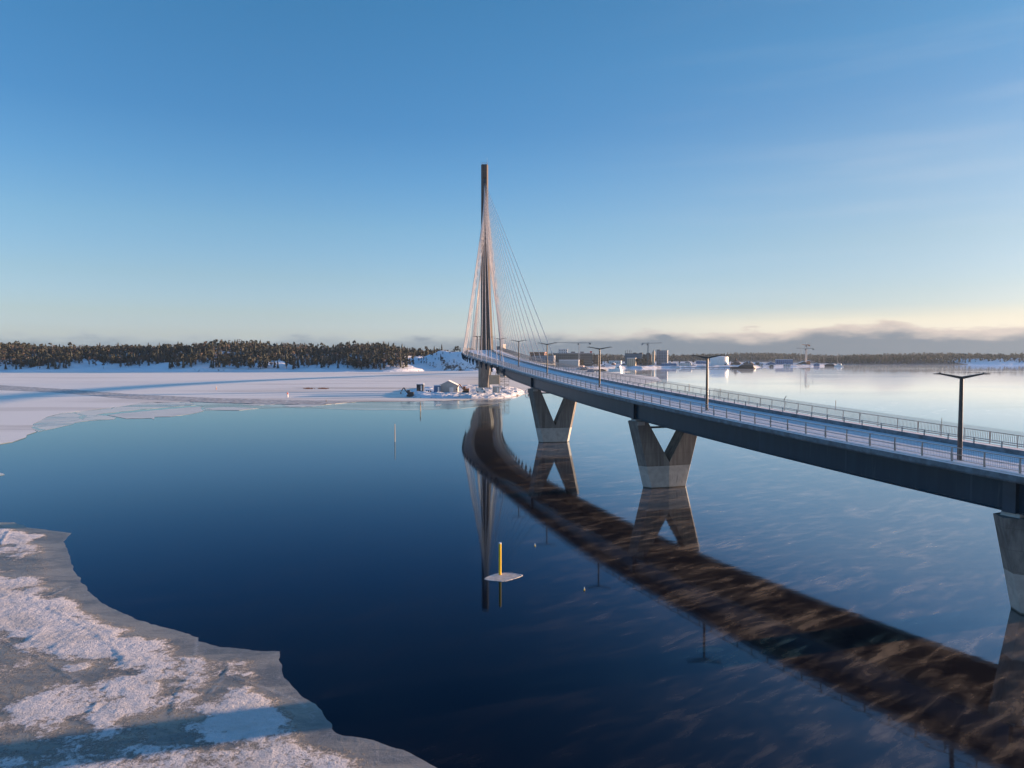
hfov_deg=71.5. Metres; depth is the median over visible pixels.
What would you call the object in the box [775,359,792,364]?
harbour building
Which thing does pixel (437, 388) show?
site container
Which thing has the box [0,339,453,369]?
forest
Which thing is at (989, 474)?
cable stayed bridge
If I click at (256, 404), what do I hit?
ice floe
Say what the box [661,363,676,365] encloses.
harbour shed
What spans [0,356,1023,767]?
water
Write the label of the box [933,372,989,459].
street lamp
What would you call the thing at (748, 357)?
forest
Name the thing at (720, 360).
storage tank
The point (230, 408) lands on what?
ice floe
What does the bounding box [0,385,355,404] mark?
brash ice
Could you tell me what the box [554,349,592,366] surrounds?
apartment block
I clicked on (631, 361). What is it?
apartment block
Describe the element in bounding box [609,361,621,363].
apartment block
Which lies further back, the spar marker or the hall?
the hall
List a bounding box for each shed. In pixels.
[440,380,458,391]
[559,360,578,367]
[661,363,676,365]
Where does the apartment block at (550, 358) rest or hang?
on the harbour ground
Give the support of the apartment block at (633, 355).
on the harbour ground
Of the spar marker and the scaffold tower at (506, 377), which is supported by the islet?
the scaffold tower at (506, 377)
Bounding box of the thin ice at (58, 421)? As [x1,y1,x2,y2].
[32,402,194,431]
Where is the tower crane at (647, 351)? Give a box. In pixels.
[641,343,654,364]
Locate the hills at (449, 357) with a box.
[0,348,552,371]
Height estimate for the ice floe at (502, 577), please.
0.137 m
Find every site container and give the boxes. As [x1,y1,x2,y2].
[434,385,440,391]
[492,386,499,392]
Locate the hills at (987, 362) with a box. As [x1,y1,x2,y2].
[932,358,1023,364]
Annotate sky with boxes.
[0,0,1023,355]
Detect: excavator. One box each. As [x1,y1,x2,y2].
[400,387,413,396]
[456,384,468,392]
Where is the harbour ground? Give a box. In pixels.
[556,361,836,369]
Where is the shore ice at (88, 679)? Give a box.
[0,522,435,767]
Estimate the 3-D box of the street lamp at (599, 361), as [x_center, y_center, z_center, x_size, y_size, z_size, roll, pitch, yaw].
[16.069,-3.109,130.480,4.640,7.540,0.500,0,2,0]
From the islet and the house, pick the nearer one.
the islet
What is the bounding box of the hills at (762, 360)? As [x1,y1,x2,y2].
[600,356,818,361]
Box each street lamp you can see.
[512,340,524,365]
[541,343,553,372]
[589,346,608,386]
[690,354,724,410]
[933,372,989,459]
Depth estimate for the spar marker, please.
67.30 m
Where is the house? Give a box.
[679,363,691,365]
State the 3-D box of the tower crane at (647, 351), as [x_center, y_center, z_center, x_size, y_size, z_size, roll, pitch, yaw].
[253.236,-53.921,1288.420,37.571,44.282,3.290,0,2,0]
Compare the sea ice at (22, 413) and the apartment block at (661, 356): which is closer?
the sea ice at (22, 413)
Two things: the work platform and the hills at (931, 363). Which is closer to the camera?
the work platform
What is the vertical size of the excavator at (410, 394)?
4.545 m
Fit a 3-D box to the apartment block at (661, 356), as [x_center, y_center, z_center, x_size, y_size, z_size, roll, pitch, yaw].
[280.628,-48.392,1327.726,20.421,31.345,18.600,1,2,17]
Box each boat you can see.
[609,366,622,371]
[730,364,755,368]
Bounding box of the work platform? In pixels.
[489,370,499,388]
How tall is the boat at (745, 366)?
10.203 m
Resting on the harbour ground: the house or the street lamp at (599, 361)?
the house
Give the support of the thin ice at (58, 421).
on the water
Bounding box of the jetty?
[681,367,729,368]
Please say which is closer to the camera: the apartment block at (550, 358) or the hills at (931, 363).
the apartment block at (550, 358)
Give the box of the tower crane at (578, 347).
[554,342,590,359]
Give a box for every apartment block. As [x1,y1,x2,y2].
[530,352,546,359]
[532,355,555,364]
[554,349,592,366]
[593,355,598,365]
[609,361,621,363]
[625,350,643,365]
[627,358,635,365]
[643,353,651,365]
[656,350,667,364]
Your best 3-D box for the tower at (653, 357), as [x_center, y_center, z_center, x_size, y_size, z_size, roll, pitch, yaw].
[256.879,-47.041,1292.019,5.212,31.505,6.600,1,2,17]
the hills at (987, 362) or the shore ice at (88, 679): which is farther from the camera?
the hills at (987, 362)
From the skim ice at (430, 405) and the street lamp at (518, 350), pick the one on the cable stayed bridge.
the street lamp at (518, 350)
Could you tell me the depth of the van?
368.54 m
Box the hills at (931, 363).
[810,359,967,364]
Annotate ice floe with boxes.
[109,406,202,418]
[204,407,256,409]
[239,404,273,405]
[283,404,320,406]
[485,573,522,581]
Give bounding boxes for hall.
[696,361,708,363]
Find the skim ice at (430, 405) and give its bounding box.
[191,398,510,410]
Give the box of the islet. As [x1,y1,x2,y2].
[404,384,524,398]
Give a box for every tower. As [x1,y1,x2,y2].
[500,374,507,388]
[652,350,654,364]
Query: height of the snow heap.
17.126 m
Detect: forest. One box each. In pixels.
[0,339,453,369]
[548,352,984,360]
[813,352,1023,363]
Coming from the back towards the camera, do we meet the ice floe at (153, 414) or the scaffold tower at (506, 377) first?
the scaffold tower at (506, 377)
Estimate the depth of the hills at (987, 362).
1668.01 m
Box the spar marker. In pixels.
[499,542,500,574]
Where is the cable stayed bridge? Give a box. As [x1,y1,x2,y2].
[461,162,1023,614]
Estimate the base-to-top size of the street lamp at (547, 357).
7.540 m
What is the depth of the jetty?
1137.87 m
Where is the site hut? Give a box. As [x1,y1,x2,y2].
[417,384,423,390]
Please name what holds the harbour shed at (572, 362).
on the harbour ground
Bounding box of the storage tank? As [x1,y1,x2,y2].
[710,356,727,364]
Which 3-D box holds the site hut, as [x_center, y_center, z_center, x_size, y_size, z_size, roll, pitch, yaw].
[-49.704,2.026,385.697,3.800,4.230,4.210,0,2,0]
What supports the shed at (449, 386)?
on the islet
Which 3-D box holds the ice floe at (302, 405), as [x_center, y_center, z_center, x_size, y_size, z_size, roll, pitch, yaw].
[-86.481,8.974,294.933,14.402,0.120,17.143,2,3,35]
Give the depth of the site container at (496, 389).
365.41 m
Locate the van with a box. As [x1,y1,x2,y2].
[476,388,485,392]
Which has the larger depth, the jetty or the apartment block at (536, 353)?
the apartment block at (536, 353)
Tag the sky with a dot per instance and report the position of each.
(843, 177)
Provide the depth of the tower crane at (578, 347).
1127.56 m
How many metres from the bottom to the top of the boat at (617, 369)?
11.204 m
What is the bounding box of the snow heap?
[730,358,740,364]
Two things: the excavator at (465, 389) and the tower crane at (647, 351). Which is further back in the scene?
the tower crane at (647, 351)
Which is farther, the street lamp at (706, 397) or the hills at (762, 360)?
the hills at (762, 360)
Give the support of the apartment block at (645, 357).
on the harbour ground
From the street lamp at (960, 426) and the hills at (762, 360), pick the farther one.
the hills at (762, 360)
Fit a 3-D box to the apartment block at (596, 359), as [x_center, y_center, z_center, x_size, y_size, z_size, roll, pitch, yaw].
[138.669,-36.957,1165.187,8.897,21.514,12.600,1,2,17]
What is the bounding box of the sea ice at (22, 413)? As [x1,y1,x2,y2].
[0,370,660,443]
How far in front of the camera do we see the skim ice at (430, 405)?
295.51 m

